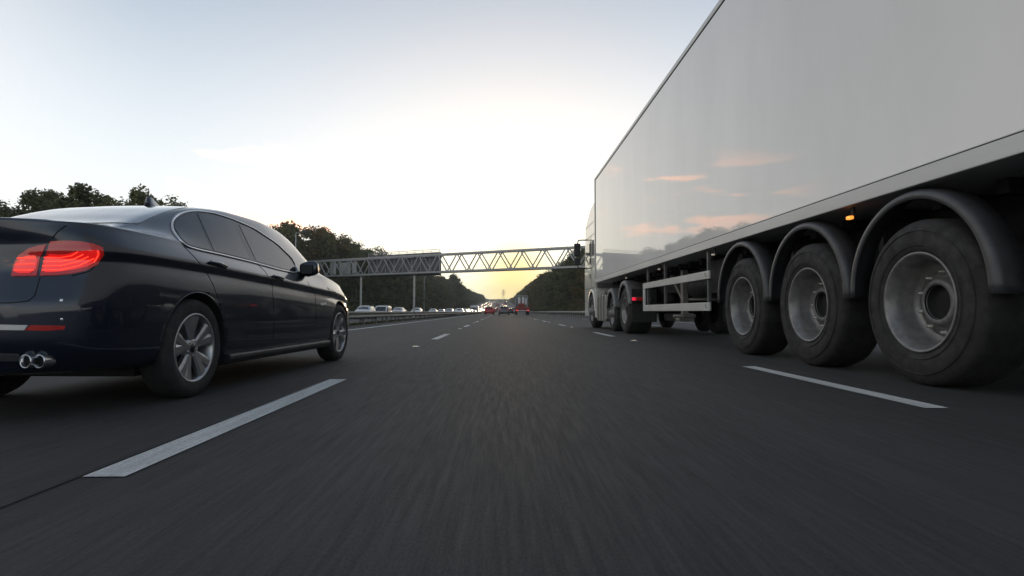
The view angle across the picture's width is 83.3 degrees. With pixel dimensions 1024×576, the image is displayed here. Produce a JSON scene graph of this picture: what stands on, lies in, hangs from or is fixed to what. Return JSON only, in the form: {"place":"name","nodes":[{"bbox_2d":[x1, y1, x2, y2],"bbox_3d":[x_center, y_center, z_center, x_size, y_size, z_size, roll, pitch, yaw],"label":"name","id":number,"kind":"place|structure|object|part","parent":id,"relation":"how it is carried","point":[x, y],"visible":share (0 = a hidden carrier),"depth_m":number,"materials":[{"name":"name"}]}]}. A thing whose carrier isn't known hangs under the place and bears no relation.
{"place":"outdoors","nodes":[
{"label":"outdoors","id":0,"kind":"place"},
{"bbox_2d":[0,0,718,298],"label":"sky","id":1,"kind":"structure","parent":0,"point":[449,126],"materials":[{"name":"white"}]},
{"bbox_2d":[349,303,494,322],"bbox_3d":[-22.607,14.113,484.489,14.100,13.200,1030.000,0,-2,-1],"label":"oncoming road","id":2,"kind":"structure","parent":0,"point":[366,320],"depth_m":67.63,"materials":[{"name":"grey asphalt"}]},
{"bbox_2d":[355,306,375,318],"bbox_3d":[-16.238,2.673,63.549,1.786,1.480,4.198,0,-2,-1],"label":"hatchback car","id":3,"kind":"object","parent":2,"relation":"on","point":[365,308],"visible":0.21,"depth_m":62.93,"materials":[{"name":"grey paint"}]},
{"bbox_2d":[375,305,391,317],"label":"van","id":4,"kind":"object","parent":2,"relation":"on","point":[382,308],"visible":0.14,"depth_m":75.33,"materials":[{"name":"grey paint"}]},
{"bbox_2d":[392,307,405,316],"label":"saloon car","id":5,"kind":"object","parent":2,"relation":"on","point":[400,309],"visible":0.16,"depth_m":86.21,"materials":[{"name":"grey paint"}]},
{"bbox_2d":[411,308,422,311],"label":"hatchback car","id":6,"kind":"object","parent":2,"relation":"on","point":[418,309],"visible":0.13,"depth_m":99.73,"materials":[{"name":"grey paint"}]},
{"bbox_2d":[455,308,463,314],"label":"hatchback car","id":7,"kind":"object","parent":2,"relation":"on","point":[459,310],"visible":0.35,"depth_m":114.59,"materials":[{"name":"grey paint"}]},
{"bbox_2d":[470,305,477,311],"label":"box lorry","id":8,"kind":"object","parent":2,"relation":"on","point":[475,307],"visible":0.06,"depth_m":175.83,"materials":[{"name":"grey paint"}]},
{"bbox_2d":[0,303,1023,575],"bbox_3d":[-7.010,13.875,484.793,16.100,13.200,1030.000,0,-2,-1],"label":"road","id":9,"kind":"structure","parent":0,"point":[520,443],"depth_m":2.06,"materials":[{"name":"grey asphalt"}]},
{"bbox_2d":[0,382,319,506],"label":"road joint","id":10,"kind":"object","parent":9,"relation":"on","point":[134,454],"visible":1,"depth_m":2.14,"materials":[{"name":"black asphalt"}]},
{"bbox_2d":[0,196,348,397],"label":"saloon car","id":11,"kind":"object","parent":9,"relation":"on","point":[174,301],"visible":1,"depth_m":3.48,"materials":[{"name":"blue paint"}]},
{"bbox_3d":[-2.769,-0.494,3.839,0.962,0.265,0.837,0,-2,2],"label":"rear window","id":12,"kind":"part","parent":11,"relation":"part of","materials":[{"name":"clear glass"}]},
{"bbox_3d":[-2.182,-0.403,3.905,0.172,0.275,0.367,0,-2,2],"label":"side window","id":13,"kind":"part","parent":11,"relation":"part of","materials":[{"name":"black glass"}]},
{"bbox_3d":[-2.168,-0.390,4.319,0.168,0.312,0.513,0,-2,2],"label":"side window","id":14,"kind":"part","parent":11,"relation":"part of","materials":[{"name":"black glass"}]},
{"bbox_3d":[-2.124,-0.336,5.034,0.142,0.322,0.794,0,-2,2],"label":"side window","id":15,"kind":"part","parent":11,"relation":"part of","materials":[{"name":"black glass"}]},
{"bbox_2d":[82,319,482,476],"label":"lane marking","id":16,"kind":"object","parent":9,"relation":"on","point":[128,466],"visible":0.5,"depth_m":2.52,"materials":[{"name":"paint"}]},
{"bbox_2d":[348,303,495,326],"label":"crash barrier","id":17,"kind":"object","parent":9,"relation":"on","point":[363,315],"visible":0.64,"depth_m":28.80,"materials":[{"name":"grey metal"}]},
{"bbox_2d":[350,307,494,329],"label":"edge line","id":18,"kind":"object","parent":9,"relation":"on","point":[401,323],"visible":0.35,"depth_m":24.55,"materials":[{"name":"paint"}]},
{"bbox_2d":[484,307,493,314],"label":"hatchback car","id":19,"kind":"object","parent":9,"relation":"on","point":[489,310],"visible":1,"depth_m":104.01,"materials":[{"name":"red paint"}]},
{"bbox_2d":[498,306,508,314],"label":"hatchback car","id":20,"kind":"object","parent":9,"relation":"on","point":[503,310],"visible":1,"depth_m":92.02,"materials":[{"name":"grey paint"}]},
{"bbox_2d":[515,295,529,314],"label":"truck","id":21,"kind":"object","parent":9,"relation":"on","point":[521,304],"visible":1,"depth_m":108.64,"materials":[{"name":"red paint"}]},
{"bbox_2d":[512,304,691,321],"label":"crash barrier","id":22,"kind":"object","parent":9,"relation":"on","point":[566,312],"visible":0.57,"depth_m":95.27,"materials":[{"name":"grey metal"}]},
{"bbox_2d":[544,321,946,407],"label":"lane marking","id":23,"kind":"object","parent":9,"relation":"on","point":[891,397],"visible":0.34,"depth_m":4.04,"materials":[{"name":"paint"}]},
{"bbox_2d":[574,0,1023,385],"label":"articulated lorry","id":24,"kind":"object","parent":9,"relation":"on","point":[826,182],"visible":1,"depth_m":5.46,"materials":[{"name":"white metal"}]},
{"bbox_2d":[465,302,693,321],"bbox_3d":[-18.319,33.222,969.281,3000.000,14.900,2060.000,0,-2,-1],"label":"ground","id":25,"kind":"structure","parent":0,"point":[560,313],"depth_m":113.12,"materials":[{"name":"soil"}]},
{"bbox_2d":[0,200,18,217],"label":"broadleaf tree","id":26,"kind":"object","parent":25,"relation":"on","point":[12,213],"visible":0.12,"depth_m":32.03,"materials":[{"name":"green plant"}]},
{"bbox_2d":[0,199,20,211],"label":"broadleaf tree","id":27,"kind":"object","parent":25,"relation":"on","point":[4,202],"visible":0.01,"depth_m":46.49,"materials":[{"name":"green plant"}]},
{"bbox_2d":[13,187,52,214],"bbox_3d":[-31.299,-2.437,37.465,4.995,8.332,5.087,1,-3,-23],"label":"broadleaf tree","id":28,"kind":"object","parent":25,"relation":"on","point":[31,198],"visible":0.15,"depth_m":37.22,"materials":[{"name":"green plant"}]},
{"bbox_2d":[37,188,63,203],"bbox_3d":[-33.332,-2.765,41.551,4.403,8.779,4.367,1,-3,-29],"label":"broadleaf tree","id":29,"kind":"object","parent":25,"relation":"on","point":[50,193],"visible":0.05,"depth_m":41.61,"materials":[{"name":"green plant"}]},
{"bbox_2d":[47,192,92,208],"bbox_3d":[-29.095,-2.215,37.856,6.635,8.405,5.930,0,-2,4],"label":"broadleaf tree","id":30,"kind":"object","parent":25,"relation":"on","point":[61,193],"depth_m":37.37,"materials":[{"name":"green plant"}]},
{"bbox_2d":[38,182,108,209],"bbox_3d":[-27.695,-2.366,36.629,7.249,8.960,4.635,0,-2,2],"label":"broadleaf tree","id":31,"kind":"object","parent":25,"relation":"on","point":[80,193],"visible":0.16,"depth_m":36.49,"materials":[{"name":"green plant"}]},
{"bbox_2d":[93,193,116,206],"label":"broadleaf tree","id":32,"kind":"object","parent":25,"relation":"on","point":[104,195],"visible":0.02,"depth_m":68.62,"materials":[{"name":"green plant"}]},
{"bbox_2d":[97,196,124,206],"bbox_3d":[-29.895,-2.374,42.617,6.228,8.935,4.863,2,-3,-39],"label":"broadleaf tree","id":33,"kind":"object","parent":25,"relation":"on","point":[107,200],"visible":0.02,"depth_m":42.26,"materials":[{"name":"green plant"}]},
{"bbox_2d":[110,196,132,205],"bbox_3d":[-33.883,-2.946,49.516,6.790,9.893,6.069,0,-2,-1],"label":"broadleaf tree","id":34,"kind":"object","parent":25,"relation":"on","point":[122,203],"depth_m":49.45,"materials":[{"name":"green plant"}]},
{"bbox_2d":[117,183,158,205],"bbox_3d":[-25.768,-2.419,39.624,4.345,9.663,4.425,0,-2,11],"label":"broadleaf tree","id":35,"kind":"object","parent":25,"relation":"on","point":[138,197],"visible":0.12,"depth_m":39.48,"materials":[{"name":"green plant"}]},
{"bbox_2d":[155,199,166,205],"bbox_3d":[-34.797,-3.329,56.205,5.757,11.129,9.004,1,-2,-14],"label":"broadleaf tree","id":36,"kind":"object","parent":25,"relation":"on","point":[161,202],"depth_m":56.45,"materials":[{"name":"green plant"}]},
{"bbox_2d":[161,194,187,206],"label":"broadleaf tree","id":37,"kind":"object","parent":25,"relation":"on","point":[176,203],"visible":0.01,"depth_m":84.06,"materials":[{"name":"green plant"}]},
{"bbox_2d":[267,224,311,260],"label":"broadleaf tree","id":38,"kind":"object","parent":25,"relation":"on","point":[276,228],"visible":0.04,"depth_m":103.53,"materials":[{"name":"green plant"}]},
{"bbox_2d":[277,225,310,260],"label":"broadleaf tree","id":39,"kind":"object","parent":25,"relation":"on","point":[288,233],"visible":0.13,"depth_m":98.64,"materials":[{"name":"green plant"}]},
{"bbox_2d":[280,220,311,259],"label":"broadleaf tree","id":40,"kind":"object","parent":25,"relation":"on","point":[293,226],"visible":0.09,"depth_m":105.60,"materials":[{"name":"green plant"}]},
{"bbox_2d":[300,225,328,267],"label":"broadleaf tree","id":41,"kind":"object","parent":25,"relation":"on","point":[307,234],"visible":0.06,"depth_m":111.92,"materials":[{"name":"green plant"}]},
{"bbox_2d":[300,225,359,303],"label":"broadleaf tree","id":42,"kind":"object","parent":25,"relation":"on","point":[315,252],"visible":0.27,"depth_m":106.31,"materials":[{"name":"green plant"}]},
{"bbox_2d":[318,234,348,301],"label":"broadleaf tree","id":43,"kind":"object","parent":25,"relation":"on","point":[328,243],"visible":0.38,"depth_m":103.23,"materials":[{"name":"green plant"}]},
{"bbox_2d":[321,233,362,304],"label":"broadleaf tree","id":44,"kind":"object","parent":25,"relation":"on","point":[345,255],"visible":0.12,"depth_m":111.41,"materials":[{"name":"green plant"}]},
{"bbox_2d":[334,248,382,310],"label":"broadleaf tree","id":45,"kind":"object","parent":25,"relation":"on","point":[355,294],"visible":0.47,"depth_m":104.33,"materials":[{"name":"green plant"}]},
{"bbox_2d":[349,240,375,305],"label":"broadleaf tree","id":46,"kind":"object","parent":25,"relation":"on","point":[360,246],"visible":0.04,"depth_m":120.52,"materials":[{"name":"green plant"}]},
{"bbox_2d":[340,249,388,306],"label":"broadleaf tree","id":47,"kind":"object","parent":25,"relation":"on","point":[379,295],"visible":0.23,"depth_m":109.69,"materials":[{"name":"green plant"}]},
{"bbox_2d":[366,253,395,306],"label":"broadleaf tree","id":48,"kind":"object","parent":25,"relation":"on","point":[390,286],"visible":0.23,"depth_m":115.94,"materials":[{"name":"green plant"}]},
{"bbox_2d":[371,246,394,284],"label":"broadleaf tree","id":49,"kind":"object","parent":25,"relation":"on","point":[380,249],"visible":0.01,"depth_m":139.58,"materials":[{"name":"green plant"}]},
{"bbox_2d":[379,277,394,307],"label":"broadleaf tree","id":50,"kind":"object","parent":25,"relation":"on","point":[392,305],"visible":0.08,"depth_m":126.28,"materials":[{"name":"green plant"}]},
{"bbox_2d":[371,253,406,307],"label":"broadleaf tree","id":51,"kind":"object","parent":25,"relation":"on","point":[398,289],"visible":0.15,"depth_m":122.05,"materials":[{"name":"green plant"}]},
{"bbox_2d":[379,276,412,304],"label":"broadleaf tree","id":52,"kind":"object","parent":25,"relation":"on","point":[402,288],"visible":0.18,"depth_m":135.94,"materials":[{"name":"green plant"}]},
{"bbox_2d":[386,276,419,309],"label":"broadleaf tree","id":53,"kind":"object","parent":25,"relation":"on","point":[410,283],"visible":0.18,"depth_m":141.40,"materials":[{"name":"green plant"}]},
{"bbox_2d":[349,314,470,325],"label":"verge grass","id":54,"kind":"structure","parent":25,"relation":"on","point":[367,322],"depth_m":31.84,"materials":[{"name":"green plant"}]},
{"bbox_2d":[395,277,424,310],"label":"broadleaf tree","id":55,"kind":"object","parent":25,"relation":"on","point":[416,296],"visible":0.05,"depth_m":146.90,"materials":[{"name":"green plant"}]},
{"bbox_2d":[396,276,425,310],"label":"broadleaf tree","id":56,"kind":"object","parent":25,"relation":"on","point":[419,293],"visible":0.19,"depth_m":153.44,"materials":[{"name":"green plant"}]},
{"bbox_2d":[399,281,423,304],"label":"broadleaf tree","id":57,"kind":"object","parent":25,"relation":"on","point":[418,283],"visible":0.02,"depth_m":159.59,"materials":[{"name":"green plant"}]},
{"bbox_2d":[410,276,429,310],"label":"broadleaf tree","id":58,"kind":"object","parent":25,"relation":"on","point":[425,306],"visible":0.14,"depth_m":164.57,"materials":[{"name":"green plant"}]},
{"bbox_2d":[355,306,492,322],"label":"crash barrier","id":59,"kind":"object","parent":25,"relation":"on","point":[404,316],"visible":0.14,"depth_m":35.55,"materials":[{"name":"grey metal"}]},
{"bbox_2d":[421,276,435,308],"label":"broadleaf tree","id":60,"kind":"object","parent":25,"relation":"on","point":[431,290],"visible":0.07,"depth_m":195.35,"materials":[{"name":"green plant"}]},
{"bbox_2d":[421,276,440,308],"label":"broadleaf tree","id":61,"kind":"object","parent":25,"relation":"on","point":[431,295],"visible":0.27,"depth_m":182.26,"materials":[{"name":"green plant"}]},
{"bbox_2d":[427,276,445,306],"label":"broadleaf tree","id":62,"kind":"object","parent":25,"relation":"on","point":[433,283],"visible":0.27,"depth_m":202.64,"materials":[{"name":"green plant"}]},
{"bbox_2d":[429,278,447,307],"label":"broadleaf tree","id":63,"kind":"object","parent":25,"relation":"on","point":[438,287],"visible":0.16,"depth_m":210.33,"materials":[{"name":"green plant"}]},
{"bbox_2d":[433,276,450,308],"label":"broadleaf tree","id":64,"kind":"object","parent":25,"relation":"on","point":[444,292],"visible":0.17,"depth_m":216.51,"materials":[{"name":"green plant"}]},
{"bbox_2d":[437,277,453,307],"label":"broadleaf tree","id":65,"kind":"object","parent":25,"relation":"on","point":[443,284],"visible":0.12,"depth_m":230.74,"materials":[{"name":"green plant"}]},
{"bbox_2d":[437,275,454,308],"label":"broadleaf tree","id":66,"kind":"object","parent":25,"relation":"on","point":[451,298],"visible":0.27,"depth_m":239.00,"materials":[{"name":"green plant"}]},
{"bbox_2d":[311,246,584,316],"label":"road gantry","id":67,"kind":"object","parent":25,"relation":"on","point":[413,264],"visible":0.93,"depth_m":86.19,"materials":[{"name":"grey metal"}]},
{"bbox_2d":[446,281,457,308],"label":"broadleaf tree","id":68,"kind":"object","parent":25,"relation":"on","point":[454,292],"visible":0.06,"depth_m":253.60,"materials":[{"name":"green plant"}]},
{"bbox_2d":[447,280,458,305],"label":"broadleaf tree","id":69,"kind":"object","parent":25,"relation":"on","point":[451,285],"visible":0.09,"depth_m":262.33,"materials":[{"name":"green plant"}]},
{"bbox_2d":[449,280,462,305],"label":"broadleaf tree","id":70,"kind":"object","parent":25,"relation":"on","point":[460,300],"visible":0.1,"depth_m":277.07,"materials":[{"name":"green plant"}]},
{"bbox_2d":[448,273,466,306],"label":"broadleaf tree","id":71,"kind":"object","parent":25,"relation":"on","point":[454,278],"visible":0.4,"depth_m":283.97,"materials":[{"name":"green plant"}]},
{"bbox_2d":[461,284,470,305],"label":"broadleaf tree","id":72,"kind":"object","parent":25,"relation":"on","point":[464,289],"visible":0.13,"depth_m":359.42,"materials":[{"name":"green plant"}]},
{"bbox_2d":[485,299,508,302],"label":"overbridge","id":73,"kind":"object","parent":25,"relation":"on","point":[486,300],"visible":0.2,"depth_m":900.63,"materials":[{"name":"concrete"}]},
{"bbox_2d":[347,301,657,317],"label":"undergrowth","id":74,"kind":"object","parent":25,"relation":"on","point":[579,307],"visible":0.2,"depth_m":105.90,"materials":[{"name":"green plant"}]},
{"bbox_2d":[524,279,535,309],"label":"broadleaf tree","id":75,"kind":"object","parent":25,"relation":"on","point":[529,295],"visible":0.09,"depth_m":218.11,"materials":[{"name":"green plant"}]},
{"bbox_2d":[528,274,541,306],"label":"broadleaf tree","id":76,"kind":"object","parent":25,"relation":"on","point":[531,285],"visible":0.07,"depth_m":212.49,"materials":[{"name":"green plant"}]},
{"bbox_2d":[526,273,545,310],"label":"broadleaf tree","id":77,"kind":"object","parent":25,"relation":"on","point":[543,276],"visible":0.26,"depth_m":179.94,"materials":[{"name":"green plant"}]},
{"bbox_2d":[531,283,544,310],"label":"broadleaf tree","id":78,"kind":"object","parent":25,"relation":"on","point":[534,290],"visible":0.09,"depth_m":168.46,"materials":[{"name":"green plant"}]},
{"bbox_2d":[531,269,553,310],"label":"broadleaf tree","id":79,"kind":"object","parent":25,"relation":"on","point":[545,280],"visible":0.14,"depth_m":156.72,"materials":[{"name":"green plant"}]},
{"bbox_2d":[543,269,558,310],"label":"broadleaf tree","id":80,"kind":"object","parent":25,"relation":"on","point":[553,273],"visible":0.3,"depth_m":141.03,"materials":[{"name":"green plant"}]},
{"bbox_2d":[548,261,564,308],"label":"broadleaf tree","id":81,"kind":"object","parent":25,"relation":"on","point":[556,277],"visible":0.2,"depth_m":124.35,"materials":[{"name":"green plant"}]},
{"bbox_2d":[553,260,574,307],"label":"broadleaf tree","id":82,"kind":"object","parent":25,"relation":"on","point":[557,292],"visible":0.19,"depth_m":119.34,"materials":[{"name":"green plant"}]},
{"bbox_2d":[556,250,577,306],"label":"broadleaf tree","id":83,"kind":"object","parent":25,"relation":"on","point":[560,289],"visible":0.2,"depth_m":107.10,"materials":[{"name":"green plant"}]},
{"bbox_2d":[558,250,584,309],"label":"broadleaf tree","id":84,"kind":"object","parent":25,"relation":"on","point":[571,272],"visible":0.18,"depth_m":102.05,"materials":[{"name":"green plant"}]},
{"bbox_2d":[568,254,584,304],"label":"broadleaf tree","id":85,"kind":"object","parent":25,"relation":"on","point":[582,272],"visible":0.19,"depth_m":85.32,"materials":[{"name":"green plant"}]},
{"bbox_2d":[570,260,584,306],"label":"broadleaf tree","id":86,"kind":"object","parent":25,"relation":"on","point":[579,293],"visible":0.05,"depth_m":90.28,"materials":[{"name":"green plant"}]},
{"bbox_2d":[572,252,584,308],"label":"broadleaf tree","id":87,"kind":"object","parent":25,"relation":"on","point":[575,275],"visible":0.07,"depth_m":96.77,"materials":[{"name":"green plant"}]},
{"bbox_2d":[582,269,584,307],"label":"broadleaf tree","id":88,"kind":"object","parent":25,"relation":"on","point":[584,291],"visible":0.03,"depth_m":79.08,"materials":[{"name":"green plant"}]}
]}

